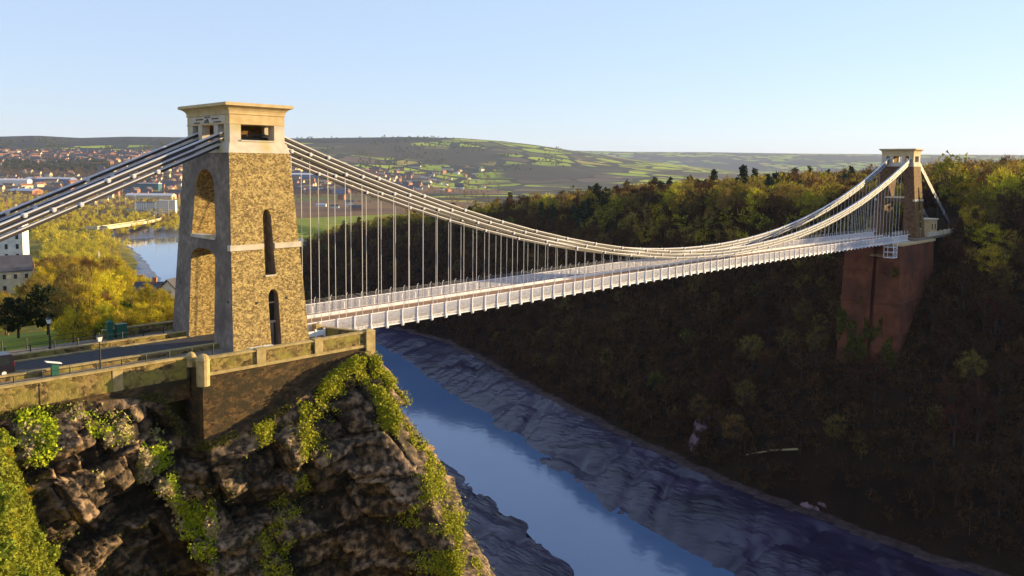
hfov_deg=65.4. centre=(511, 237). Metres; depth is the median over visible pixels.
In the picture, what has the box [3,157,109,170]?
woodland
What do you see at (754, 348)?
winter tree
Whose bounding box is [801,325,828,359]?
winter tree
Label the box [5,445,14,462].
bush
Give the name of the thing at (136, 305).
bush
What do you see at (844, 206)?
winter tree
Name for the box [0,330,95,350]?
railing
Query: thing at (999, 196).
winter tree
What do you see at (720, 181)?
leafy tree
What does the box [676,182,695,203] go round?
winter tree
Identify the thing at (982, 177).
winter tree
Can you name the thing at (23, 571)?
bush
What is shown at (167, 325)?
garden wall
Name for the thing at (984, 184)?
winter tree
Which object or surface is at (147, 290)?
winter tree
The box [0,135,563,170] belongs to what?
woodland
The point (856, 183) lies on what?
winter tree
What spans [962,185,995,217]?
leafy tree
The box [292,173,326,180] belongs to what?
warehouse
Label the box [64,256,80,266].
winter tree
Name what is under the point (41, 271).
winter tree
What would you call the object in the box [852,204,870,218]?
winter tree
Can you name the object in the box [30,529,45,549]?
bush
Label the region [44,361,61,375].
information board
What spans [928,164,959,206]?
winter tree
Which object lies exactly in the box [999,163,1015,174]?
winter tree
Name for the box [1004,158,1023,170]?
winter tree
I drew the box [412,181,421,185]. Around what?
town house
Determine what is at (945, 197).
winter tree
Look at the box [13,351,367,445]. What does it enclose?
turf ledge
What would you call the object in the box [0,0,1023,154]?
sky
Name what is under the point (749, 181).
leafy tree
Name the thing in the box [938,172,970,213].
winter tree
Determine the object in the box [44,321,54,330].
bush
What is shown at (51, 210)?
suspension chain
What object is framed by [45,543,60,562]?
bush
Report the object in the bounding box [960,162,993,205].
winter tree
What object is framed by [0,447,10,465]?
bush
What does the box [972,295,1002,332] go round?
winter tree
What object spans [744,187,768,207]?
winter tree
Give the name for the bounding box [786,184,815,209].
winter tree
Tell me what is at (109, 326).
cabinet
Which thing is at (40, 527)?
bush
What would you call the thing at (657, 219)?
woodland
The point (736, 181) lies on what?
leafy tree
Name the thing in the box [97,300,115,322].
winter tree
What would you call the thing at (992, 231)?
winter tree
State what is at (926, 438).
winter tree
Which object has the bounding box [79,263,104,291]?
winter tree
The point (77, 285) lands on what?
winter tree
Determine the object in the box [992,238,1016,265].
winter tree
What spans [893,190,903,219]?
leafy tree
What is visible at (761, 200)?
leafy tree
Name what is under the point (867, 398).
winter tree
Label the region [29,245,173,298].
scrub
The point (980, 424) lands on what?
winter tree
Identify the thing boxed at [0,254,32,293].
terrace house
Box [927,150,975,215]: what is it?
leafy tree
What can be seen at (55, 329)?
bush
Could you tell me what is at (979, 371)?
winter tree
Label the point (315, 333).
gate box
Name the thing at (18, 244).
villa
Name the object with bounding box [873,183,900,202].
winter tree
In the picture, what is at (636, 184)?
winter tree
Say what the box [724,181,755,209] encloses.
leafy tree
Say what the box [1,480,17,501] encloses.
bush
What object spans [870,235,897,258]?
inspection gantry
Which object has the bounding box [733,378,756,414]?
winter tree
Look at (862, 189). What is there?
winter tree
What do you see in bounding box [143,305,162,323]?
winter tree
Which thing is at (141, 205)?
apartment block
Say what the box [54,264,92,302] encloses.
winter tree
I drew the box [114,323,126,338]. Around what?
cabinet
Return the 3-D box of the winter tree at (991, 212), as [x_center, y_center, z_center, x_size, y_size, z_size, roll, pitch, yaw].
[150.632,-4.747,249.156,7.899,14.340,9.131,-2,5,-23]
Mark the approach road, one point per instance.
(35, 364)
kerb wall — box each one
[0,342,218,382]
[12,331,185,359]
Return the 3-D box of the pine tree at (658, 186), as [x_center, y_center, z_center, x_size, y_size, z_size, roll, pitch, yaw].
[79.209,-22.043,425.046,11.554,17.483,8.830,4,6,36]
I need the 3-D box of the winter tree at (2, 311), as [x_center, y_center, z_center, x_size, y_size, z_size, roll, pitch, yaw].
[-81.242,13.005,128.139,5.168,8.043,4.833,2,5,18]
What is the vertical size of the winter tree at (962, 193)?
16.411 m
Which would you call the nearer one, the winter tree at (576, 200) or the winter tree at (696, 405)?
the winter tree at (696, 405)
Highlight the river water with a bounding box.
[120,237,734,575]
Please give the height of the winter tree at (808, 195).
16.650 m
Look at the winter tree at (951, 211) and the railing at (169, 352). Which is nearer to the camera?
the railing at (169, 352)
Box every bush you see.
[0,430,21,448]
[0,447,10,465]
[0,481,6,494]
[0,492,10,520]
[0,526,9,551]
[0,538,18,570]
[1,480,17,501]
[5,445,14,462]
[16,494,25,514]
[16,562,35,575]
[24,486,33,497]
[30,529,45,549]
[39,525,48,535]
[39,562,55,575]
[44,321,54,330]
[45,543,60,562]
[47,296,97,343]
[53,566,63,575]
[54,313,96,338]
[57,303,103,341]
[90,317,113,338]
[108,306,146,325]
[112,307,147,327]
[119,300,132,310]
[130,302,152,320]
[132,308,166,325]
[151,289,171,300]
[151,300,166,315]
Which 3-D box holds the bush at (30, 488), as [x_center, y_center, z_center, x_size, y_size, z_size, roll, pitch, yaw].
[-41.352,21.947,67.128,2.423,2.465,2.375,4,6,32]
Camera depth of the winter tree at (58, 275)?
232.53 m
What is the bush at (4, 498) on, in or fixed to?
on the ground at (722, 517)
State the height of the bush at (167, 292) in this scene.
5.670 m
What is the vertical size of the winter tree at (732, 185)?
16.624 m
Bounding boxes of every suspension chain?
[0,130,949,311]
[0,132,927,308]
[0,136,948,322]
[0,138,926,306]
[0,144,947,316]
[0,147,925,313]
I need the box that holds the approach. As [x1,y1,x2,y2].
[866,231,951,240]
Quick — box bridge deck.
[306,228,909,331]
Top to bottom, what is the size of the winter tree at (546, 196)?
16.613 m
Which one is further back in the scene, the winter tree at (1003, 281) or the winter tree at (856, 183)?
the winter tree at (856, 183)
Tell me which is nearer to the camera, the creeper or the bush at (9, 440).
the bush at (9, 440)
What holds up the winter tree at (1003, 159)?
on the ground at (722, 517)
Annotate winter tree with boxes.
[0,292,15,334]
[0,295,17,334]
[11,274,57,321]
[29,264,57,288]
[34,260,55,274]
[37,256,51,265]
[39,262,59,287]
[44,254,58,263]
[44,277,98,338]
[46,264,67,288]
[50,254,69,265]
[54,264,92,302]
[54,267,72,291]
[59,263,76,281]
[60,255,79,263]
[63,280,91,308]
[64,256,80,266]
[64,276,103,306]
[71,255,105,279]
[76,269,110,298]
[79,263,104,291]
[88,273,126,304]
[89,267,125,300]
[95,291,116,306]
[97,255,118,275]
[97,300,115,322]
[101,257,121,276]
[101,307,118,323]
[110,264,129,293]
[114,269,138,293]
[118,286,143,303]
[134,281,165,305]
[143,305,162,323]
[153,290,166,303]
[157,301,173,321]
[161,294,174,305]
[164,307,173,320]
[516,194,530,208]
[526,191,541,204]
[542,192,554,200]
[568,184,583,201]
[570,192,585,206]
[610,184,619,193]
[615,185,630,203]
[627,187,648,203]
[627,190,644,204]
[629,182,639,196]
[630,195,645,215]
[637,181,658,213]
[643,178,665,204]
[652,189,667,205]
[661,186,685,213]
[663,183,676,198]
[676,181,694,204]
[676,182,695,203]
[681,385,708,419]
[684,178,705,194]
[687,183,704,210]
[687,393,711,424]
[694,180,717,193]
[695,186,712,211]
[715,187,735,214]
[719,413,747,447]
[725,181,744,202]
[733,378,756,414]
[736,183,757,205]
[739,334,763,368]
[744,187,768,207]
[750,184,769,205]
[766,192,783,214]
[775,182,800,209]
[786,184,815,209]
[790,298,815,323]
[795,189,819,224]
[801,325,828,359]
[802,178,822,209]
[805,192,830,220]
[821,414,851,445]
[828,186,857,220]
[833,195,863,221]
[834,263,843,285]
[847,180,860,189]
[850,190,874,225]
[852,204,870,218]
[857,185,874,206]
[860,383,888,415]
[867,180,876,206]
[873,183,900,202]
[896,176,903,194]
[897,183,903,195]
[918,431,952,468]
[922,179,943,213]
[922,180,936,207]
[925,182,953,216]
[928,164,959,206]
[931,155,960,178]
[934,403,970,447]
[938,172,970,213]
[946,178,980,211]
[954,347,988,387]
[957,205,986,227]
[959,396,1001,442]
[960,157,977,170]
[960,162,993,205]
[961,375,993,416]
[966,187,995,224]
[971,332,995,368]
[972,181,1000,208]
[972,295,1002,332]
[973,168,1002,202]
[973,223,1004,250]
[974,157,1001,172]
[974,244,1010,280]
[975,159,1013,173]
[980,307,1013,349]
[981,202,1009,235]
[985,476,1019,518]
[987,166,1015,184]
[988,260,1016,294]
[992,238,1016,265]
[993,185,1023,227]
[994,182,1019,216]
[999,155,1022,165]
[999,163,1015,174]
[1000,198,1023,238]
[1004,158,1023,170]
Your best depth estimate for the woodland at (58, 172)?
2927.84 m
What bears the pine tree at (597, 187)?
on the ground at (722, 517)
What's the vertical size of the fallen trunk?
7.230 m
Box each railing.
[0,326,163,352]
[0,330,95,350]
[0,345,213,384]
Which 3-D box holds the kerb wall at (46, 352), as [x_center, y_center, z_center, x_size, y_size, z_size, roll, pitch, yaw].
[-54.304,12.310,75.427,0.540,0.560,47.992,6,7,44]
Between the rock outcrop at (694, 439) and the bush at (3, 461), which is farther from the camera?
the rock outcrop at (694, 439)
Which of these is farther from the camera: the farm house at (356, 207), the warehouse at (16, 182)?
the warehouse at (16, 182)
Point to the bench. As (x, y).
(260, 346)
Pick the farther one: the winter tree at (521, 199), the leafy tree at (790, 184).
the winter tree at (521, 199)
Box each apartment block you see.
[134,202,146,209]
[146,202,157,211]
[157,200,176,213]
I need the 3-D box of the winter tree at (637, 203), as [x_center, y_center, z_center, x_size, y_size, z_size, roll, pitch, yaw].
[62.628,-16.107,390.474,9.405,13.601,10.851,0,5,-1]
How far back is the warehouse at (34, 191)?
2215.15 m
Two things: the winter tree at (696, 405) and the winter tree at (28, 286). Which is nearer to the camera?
the winter tree at (28, 286)
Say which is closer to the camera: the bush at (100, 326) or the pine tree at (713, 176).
the bush at (100, 326)
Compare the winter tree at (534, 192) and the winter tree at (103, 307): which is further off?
the winter tree at (534, 192)
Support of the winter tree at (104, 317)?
on the ground at (722, 517)
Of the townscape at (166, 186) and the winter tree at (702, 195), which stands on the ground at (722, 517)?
the winter tree at (702, 195)
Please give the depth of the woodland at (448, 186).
2844.78 m
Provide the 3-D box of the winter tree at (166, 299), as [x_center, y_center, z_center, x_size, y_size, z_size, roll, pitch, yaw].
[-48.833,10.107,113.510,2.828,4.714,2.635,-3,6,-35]
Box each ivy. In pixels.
[12,400,218,574]
[251,349,494,575]
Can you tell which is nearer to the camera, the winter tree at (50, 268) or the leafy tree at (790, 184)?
the winter tree at (50, 268)
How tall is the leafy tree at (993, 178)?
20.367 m
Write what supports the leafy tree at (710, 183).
on the ground at (722, 517)
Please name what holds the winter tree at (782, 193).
on the ground at (722, 517)
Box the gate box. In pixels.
[309,328,324,337]
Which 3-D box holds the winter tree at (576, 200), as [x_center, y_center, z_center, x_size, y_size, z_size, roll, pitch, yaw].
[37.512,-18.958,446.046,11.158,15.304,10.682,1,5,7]
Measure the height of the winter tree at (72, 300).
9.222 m
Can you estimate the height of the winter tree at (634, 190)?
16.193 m
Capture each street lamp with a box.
[46,315,51,348]
[95,333,102,368]
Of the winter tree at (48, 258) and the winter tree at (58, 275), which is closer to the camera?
the winter tree at (58, 275)
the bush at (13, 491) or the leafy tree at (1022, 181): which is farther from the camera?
the leafy tree at (1022, 181)
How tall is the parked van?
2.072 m
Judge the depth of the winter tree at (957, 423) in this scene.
207.36 m
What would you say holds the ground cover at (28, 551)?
on the ground at (722, 517)
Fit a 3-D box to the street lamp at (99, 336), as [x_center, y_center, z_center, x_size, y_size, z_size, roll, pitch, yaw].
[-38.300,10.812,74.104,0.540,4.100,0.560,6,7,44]
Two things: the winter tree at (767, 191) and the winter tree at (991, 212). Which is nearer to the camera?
the winter tree at (991, 212)
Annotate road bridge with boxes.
[85,209,163,232]
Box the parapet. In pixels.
[926,229,952,236]
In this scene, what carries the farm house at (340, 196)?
on the countryside
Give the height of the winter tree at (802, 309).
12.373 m
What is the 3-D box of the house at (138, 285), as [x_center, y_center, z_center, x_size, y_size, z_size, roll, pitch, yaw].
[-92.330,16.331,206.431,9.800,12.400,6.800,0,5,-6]
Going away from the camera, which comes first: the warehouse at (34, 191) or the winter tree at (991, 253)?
the winter tree at (991, 253)
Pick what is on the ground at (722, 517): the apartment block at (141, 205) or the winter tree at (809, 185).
the winter tree at (809, 185)
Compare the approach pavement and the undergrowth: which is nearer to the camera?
the approach pavement
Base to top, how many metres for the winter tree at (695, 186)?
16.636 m
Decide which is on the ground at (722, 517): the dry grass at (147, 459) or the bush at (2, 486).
the bush at (2, 486)
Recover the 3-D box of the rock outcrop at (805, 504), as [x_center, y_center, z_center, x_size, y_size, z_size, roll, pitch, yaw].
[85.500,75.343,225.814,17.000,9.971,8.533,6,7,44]
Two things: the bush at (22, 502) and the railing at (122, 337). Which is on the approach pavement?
the railing at (122, 337)
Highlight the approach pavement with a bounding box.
[0,329,277,384]
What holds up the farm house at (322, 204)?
on the countryside
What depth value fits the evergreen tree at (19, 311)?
100.05 m
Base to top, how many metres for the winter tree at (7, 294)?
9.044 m
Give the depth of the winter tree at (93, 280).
187.12 m
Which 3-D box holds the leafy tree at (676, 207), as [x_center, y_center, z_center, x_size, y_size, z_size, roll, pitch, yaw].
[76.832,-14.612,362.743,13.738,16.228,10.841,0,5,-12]
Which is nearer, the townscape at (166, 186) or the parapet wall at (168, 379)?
the parapet wall at (168, 379)
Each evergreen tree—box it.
[0,296,36,337]
[25,283,66,334]
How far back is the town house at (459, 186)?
3132.36 m
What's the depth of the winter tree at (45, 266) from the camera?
251.31 m
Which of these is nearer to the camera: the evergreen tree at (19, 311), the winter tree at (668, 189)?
the evergreen tree at (19, 311)
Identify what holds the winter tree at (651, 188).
on the ground at (722, 517)
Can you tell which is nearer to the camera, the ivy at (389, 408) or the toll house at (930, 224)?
the ivy at (389, 408)
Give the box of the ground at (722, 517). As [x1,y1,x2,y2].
[0,197,1023,575]
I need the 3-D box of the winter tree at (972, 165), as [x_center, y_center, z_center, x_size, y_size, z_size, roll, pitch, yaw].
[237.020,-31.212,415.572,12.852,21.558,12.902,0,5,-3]
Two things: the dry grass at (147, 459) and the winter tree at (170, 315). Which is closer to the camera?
the dry grass at (147, 459)
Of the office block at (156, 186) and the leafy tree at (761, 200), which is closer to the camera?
the leafy tree at (761, 200)
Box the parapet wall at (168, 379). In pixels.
[0,355,189,416]
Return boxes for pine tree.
[591,183,603,208]
[656,180,665,203]
[708,169,718,190]
[735,164,749,185]
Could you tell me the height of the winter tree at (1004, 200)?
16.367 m
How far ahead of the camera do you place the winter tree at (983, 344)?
219.23 m
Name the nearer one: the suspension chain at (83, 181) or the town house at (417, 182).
the suspension chain at (83, 181)
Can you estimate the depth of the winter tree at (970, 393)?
210.47 m
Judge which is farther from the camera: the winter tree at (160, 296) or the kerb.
the winter tree at (160, 296)
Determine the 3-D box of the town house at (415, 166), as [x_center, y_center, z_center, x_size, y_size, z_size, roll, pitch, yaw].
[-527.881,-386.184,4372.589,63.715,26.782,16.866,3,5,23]
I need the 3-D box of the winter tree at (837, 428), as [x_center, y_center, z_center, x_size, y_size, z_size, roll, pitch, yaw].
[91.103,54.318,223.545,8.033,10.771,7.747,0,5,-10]
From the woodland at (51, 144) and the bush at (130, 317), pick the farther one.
the woodland at (51, 144)
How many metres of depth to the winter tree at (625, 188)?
438.05 m
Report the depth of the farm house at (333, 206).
1734.31 m
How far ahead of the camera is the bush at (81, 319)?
91.63 m
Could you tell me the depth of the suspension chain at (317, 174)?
117.51 m
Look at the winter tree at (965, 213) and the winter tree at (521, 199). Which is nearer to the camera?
the winter tree at (965, 213)
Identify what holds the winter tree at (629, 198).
on the ground at (722, 517)
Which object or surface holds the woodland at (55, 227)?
on the countryside
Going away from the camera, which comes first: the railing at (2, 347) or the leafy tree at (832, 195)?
the railing at (2, 347)
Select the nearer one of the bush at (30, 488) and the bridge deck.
the bush at (30, 488)
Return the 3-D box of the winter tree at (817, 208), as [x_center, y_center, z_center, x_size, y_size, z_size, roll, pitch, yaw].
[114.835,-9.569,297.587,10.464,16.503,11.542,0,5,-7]
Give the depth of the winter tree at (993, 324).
220.72 m
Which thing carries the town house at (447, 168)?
on the countryside
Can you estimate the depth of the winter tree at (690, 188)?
373.00 m
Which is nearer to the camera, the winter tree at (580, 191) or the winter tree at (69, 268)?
the winter tree at (69, 268)
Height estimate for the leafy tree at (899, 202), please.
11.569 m
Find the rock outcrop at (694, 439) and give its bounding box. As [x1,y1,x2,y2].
[688,410,718,454]
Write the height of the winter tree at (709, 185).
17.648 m
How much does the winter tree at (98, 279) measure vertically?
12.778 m
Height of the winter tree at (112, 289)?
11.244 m
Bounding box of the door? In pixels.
[270,322,273,343]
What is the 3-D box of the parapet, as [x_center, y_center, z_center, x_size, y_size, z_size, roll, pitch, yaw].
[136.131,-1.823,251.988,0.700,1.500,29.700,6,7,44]
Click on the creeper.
(860, 344)
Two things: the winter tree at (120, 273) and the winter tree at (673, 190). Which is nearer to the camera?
the winter tree at (120, 273)
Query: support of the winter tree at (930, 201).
on the ground at (722, 517)
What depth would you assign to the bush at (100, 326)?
94.25 m
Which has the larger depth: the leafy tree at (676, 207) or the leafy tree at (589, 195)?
the leafy tree at (589, 195)
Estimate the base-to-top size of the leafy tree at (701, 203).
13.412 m
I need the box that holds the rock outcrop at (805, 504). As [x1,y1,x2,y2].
[800,502,825,510]
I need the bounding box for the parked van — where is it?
[0,351,15,374]
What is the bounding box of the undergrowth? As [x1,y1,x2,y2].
[300,202,1023,565]
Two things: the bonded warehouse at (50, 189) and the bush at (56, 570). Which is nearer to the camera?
the bush at (56, 570)
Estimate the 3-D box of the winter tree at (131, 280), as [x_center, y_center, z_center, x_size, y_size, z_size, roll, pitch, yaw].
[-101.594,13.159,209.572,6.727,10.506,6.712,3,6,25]
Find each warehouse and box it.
[0,178,31,185]
[7,188,42,194]
[25,177,76,183]
[34,187,73,193]
[125,193,175,199]
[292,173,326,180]
[333,188,345,193]
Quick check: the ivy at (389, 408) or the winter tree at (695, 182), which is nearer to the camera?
the ivy at (389, 408)
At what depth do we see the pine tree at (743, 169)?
409.87 m
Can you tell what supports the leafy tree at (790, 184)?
on the ground at (722, 517)
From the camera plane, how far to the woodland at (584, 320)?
336.15 m
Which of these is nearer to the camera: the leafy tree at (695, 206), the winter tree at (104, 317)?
the winter tree at (104, 317)
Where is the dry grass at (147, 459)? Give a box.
[13,400,220,559]
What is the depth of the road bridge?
1128.44 m
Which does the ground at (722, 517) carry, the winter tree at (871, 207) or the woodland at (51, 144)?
the winter tree at (871, 207)
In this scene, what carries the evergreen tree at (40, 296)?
on the ground at (722, 517)
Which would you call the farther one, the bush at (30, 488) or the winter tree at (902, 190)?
the winter tree at (902, 190)
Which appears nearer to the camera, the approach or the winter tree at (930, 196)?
the approach
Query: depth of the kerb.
84.16 m
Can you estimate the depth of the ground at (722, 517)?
231.03 m
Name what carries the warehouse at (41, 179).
on the countryside
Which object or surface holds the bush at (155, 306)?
on the ground at (722, 517)
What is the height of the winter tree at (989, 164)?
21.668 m
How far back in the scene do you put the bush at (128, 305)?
117.36 m
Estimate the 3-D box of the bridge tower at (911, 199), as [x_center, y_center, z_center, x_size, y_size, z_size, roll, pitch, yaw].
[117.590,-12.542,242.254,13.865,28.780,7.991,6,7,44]
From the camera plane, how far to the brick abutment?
231.42 m
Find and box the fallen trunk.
[746,446,798,454]
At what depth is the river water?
250.29 m
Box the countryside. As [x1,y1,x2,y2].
[0,136,1023,228]
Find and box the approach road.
[8,334,213,373]
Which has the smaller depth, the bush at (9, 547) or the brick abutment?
the bush at (9, 547)
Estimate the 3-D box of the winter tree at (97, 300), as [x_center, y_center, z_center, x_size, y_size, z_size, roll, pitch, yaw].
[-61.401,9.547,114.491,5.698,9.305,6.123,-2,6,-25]
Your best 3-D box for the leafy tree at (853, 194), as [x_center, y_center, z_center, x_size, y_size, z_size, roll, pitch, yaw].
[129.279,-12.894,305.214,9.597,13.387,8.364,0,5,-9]
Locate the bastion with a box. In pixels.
[184,323,375,463]
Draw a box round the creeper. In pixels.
[835,262,897,368]
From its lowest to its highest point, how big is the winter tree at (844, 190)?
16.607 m
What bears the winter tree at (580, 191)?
on the ground at (722, 517)
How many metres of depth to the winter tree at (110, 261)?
244.41 m
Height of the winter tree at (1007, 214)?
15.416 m
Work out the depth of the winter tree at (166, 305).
102.40 m
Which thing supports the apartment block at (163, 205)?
on the countryside
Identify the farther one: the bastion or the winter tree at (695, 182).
the winter tree at (695, 182)
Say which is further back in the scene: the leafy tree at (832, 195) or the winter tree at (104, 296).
the leafy tree at (832, 195)
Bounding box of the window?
[268,290,275,322]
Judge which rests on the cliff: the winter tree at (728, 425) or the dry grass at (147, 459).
the dry grass at (147, 459)
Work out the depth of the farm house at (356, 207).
1641.62 m
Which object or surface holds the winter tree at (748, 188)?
on the ground at (722, 517)
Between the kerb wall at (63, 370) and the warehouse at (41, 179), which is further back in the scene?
the warehouse at (41, 179)
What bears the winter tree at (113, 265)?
on the ground at (722, 517)
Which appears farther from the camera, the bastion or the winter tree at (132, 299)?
the winter tree at (132, 299)
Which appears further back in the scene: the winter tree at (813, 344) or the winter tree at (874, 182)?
the winter tree at (874, 182)
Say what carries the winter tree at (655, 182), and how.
on the ground at (722, 517)
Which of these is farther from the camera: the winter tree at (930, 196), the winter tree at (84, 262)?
the winter tree at (930, 196)
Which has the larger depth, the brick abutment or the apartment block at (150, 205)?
the apartment block at (150, 205)
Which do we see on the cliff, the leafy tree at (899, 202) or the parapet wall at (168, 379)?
the parapet wall at (168, 379)
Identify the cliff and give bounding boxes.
[0,351,494,575]
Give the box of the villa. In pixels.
[0,216,28,255]
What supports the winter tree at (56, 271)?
on the ground at (722, 517)
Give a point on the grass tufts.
(205, 445)
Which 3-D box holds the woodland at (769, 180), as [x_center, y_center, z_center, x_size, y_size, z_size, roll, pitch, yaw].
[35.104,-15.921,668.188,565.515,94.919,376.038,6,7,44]
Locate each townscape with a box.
[0,148,413,197]
[0,149,401,191]
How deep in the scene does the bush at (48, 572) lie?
61.73 m
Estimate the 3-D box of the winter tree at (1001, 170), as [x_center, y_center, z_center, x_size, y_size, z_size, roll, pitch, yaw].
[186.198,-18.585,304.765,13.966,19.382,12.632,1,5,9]
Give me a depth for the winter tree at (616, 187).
503.19 m
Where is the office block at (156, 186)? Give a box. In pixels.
[121,183,161,190]
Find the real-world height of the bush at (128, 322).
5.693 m
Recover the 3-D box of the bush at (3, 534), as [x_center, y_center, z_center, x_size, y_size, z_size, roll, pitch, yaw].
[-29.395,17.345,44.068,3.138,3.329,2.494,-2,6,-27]
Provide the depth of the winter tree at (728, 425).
250.23 m
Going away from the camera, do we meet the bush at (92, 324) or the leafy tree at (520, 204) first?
the bush at (92, 324)
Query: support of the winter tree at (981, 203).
on the ground at (722, 517)
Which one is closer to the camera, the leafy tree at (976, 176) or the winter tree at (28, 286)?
the winter tree at (28, 286)
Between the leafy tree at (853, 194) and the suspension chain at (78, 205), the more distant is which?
the leafy tree at (853, 194)
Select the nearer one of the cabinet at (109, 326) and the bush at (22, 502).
the bush at (22, 502)
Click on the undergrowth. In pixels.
(914, 382)
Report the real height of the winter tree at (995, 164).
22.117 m
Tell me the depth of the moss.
78.63 m
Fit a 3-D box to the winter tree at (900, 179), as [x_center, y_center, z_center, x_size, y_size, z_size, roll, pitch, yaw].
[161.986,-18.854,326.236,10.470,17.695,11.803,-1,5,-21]
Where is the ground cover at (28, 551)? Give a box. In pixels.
[0,427,55,575]
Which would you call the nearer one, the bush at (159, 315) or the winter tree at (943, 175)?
the bush at (159, 315)
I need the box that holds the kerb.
[14,336,186,361]
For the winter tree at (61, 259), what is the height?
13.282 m
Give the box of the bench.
[248,344,271,348]
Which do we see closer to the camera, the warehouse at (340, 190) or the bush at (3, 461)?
the bush at (3, 461)
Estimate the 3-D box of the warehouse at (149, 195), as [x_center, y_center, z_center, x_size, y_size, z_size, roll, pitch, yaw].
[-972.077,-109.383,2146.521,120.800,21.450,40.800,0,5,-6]
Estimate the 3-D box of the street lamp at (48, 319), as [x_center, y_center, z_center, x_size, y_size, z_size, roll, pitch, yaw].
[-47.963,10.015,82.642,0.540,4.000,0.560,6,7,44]
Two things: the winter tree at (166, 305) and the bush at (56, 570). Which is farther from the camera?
the winter tree at (166, 305)
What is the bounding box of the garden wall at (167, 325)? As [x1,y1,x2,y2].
[101,320,172,338]
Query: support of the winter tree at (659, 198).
on the ground at (722, 517)
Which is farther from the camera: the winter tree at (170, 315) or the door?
the winter tree at (170, 315)
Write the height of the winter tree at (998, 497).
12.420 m
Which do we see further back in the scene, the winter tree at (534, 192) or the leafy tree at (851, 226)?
the winter tree at (534, 192)
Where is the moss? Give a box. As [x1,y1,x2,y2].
[8,407,488,575]
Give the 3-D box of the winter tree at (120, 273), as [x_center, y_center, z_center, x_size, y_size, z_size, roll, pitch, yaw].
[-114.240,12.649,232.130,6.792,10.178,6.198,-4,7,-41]
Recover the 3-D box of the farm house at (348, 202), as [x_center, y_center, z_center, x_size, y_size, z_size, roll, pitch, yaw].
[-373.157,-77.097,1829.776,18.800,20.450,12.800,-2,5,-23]
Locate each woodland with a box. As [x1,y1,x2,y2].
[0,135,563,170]
[0,153,182,177]
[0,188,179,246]
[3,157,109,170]
[32,240,137,271]
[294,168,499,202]
[300,154,1023,534]
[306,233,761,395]
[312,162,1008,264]
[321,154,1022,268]
[323,161,985,246]
[340,163,854,233]
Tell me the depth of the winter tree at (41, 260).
358.85 m
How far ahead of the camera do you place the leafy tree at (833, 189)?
305.98 m
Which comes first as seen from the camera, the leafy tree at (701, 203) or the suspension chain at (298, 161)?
the suspension chain at (298, 161)
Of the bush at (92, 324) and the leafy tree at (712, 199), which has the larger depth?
the leafy tree at (712, 199)
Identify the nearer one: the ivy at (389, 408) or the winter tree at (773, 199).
the ivy at (389, 408)
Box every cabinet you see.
[106,320,113,339]
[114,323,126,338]
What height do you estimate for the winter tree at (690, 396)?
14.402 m
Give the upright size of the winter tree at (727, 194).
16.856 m
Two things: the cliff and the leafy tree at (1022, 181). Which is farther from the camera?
the leafy tree at (1022, 181)
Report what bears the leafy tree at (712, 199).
on the ground at (722, 517)
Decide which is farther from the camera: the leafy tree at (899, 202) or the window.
the leafy tree at (899, 202)
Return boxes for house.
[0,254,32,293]
[133,277,162,298]
[316,203,326,206]
[330,204,338,207]
[337,193,344,199]
[346,200,353,205]
[351,205,361,210]
[410,165,420,168]
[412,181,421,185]
[413,178,424,181]
[442,167,452,170]
[455,185,463,188]
[924,218,938,234]
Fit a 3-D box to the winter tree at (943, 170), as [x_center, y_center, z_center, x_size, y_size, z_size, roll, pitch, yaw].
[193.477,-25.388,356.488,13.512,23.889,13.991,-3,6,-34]
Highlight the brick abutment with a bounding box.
[836,239,935,365]
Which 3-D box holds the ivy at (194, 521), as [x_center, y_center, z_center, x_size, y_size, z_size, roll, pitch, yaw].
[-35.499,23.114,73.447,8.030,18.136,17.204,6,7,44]
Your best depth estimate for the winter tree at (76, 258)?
316.24 m
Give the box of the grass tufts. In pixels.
[0,392,291,451]
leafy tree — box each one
[515,194,527,209]
[579,189,594,206]
[667,188,690,215]
[681,196,701,217]
[692,188,713,206]
[702,178,718,189]
[702,185,730,212]
[715,180,730,202]
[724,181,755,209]
[727,178,745,190]
[742,180,758,195]
[756,187,778,208]
[773,175,796,209]
[815,179,848,206]
[818,194,836,212]
[839,214,863,234]
[841,187,859,203]
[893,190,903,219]
[895,191,903,209]
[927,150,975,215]
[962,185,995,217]
[973,168,1008,187]
[978,167,1023,218]
[1007,167,1023,202]
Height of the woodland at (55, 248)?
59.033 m
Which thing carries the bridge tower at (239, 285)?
on the bastion
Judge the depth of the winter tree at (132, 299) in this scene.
132.71 m
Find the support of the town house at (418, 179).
on the countryside
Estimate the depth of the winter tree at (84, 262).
209.63 m
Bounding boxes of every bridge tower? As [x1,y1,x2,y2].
[173,101,308,351]
[870,148,924,237]
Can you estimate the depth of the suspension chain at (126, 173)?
102.55 m
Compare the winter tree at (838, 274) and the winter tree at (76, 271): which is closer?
the winter tree at (76, 271)

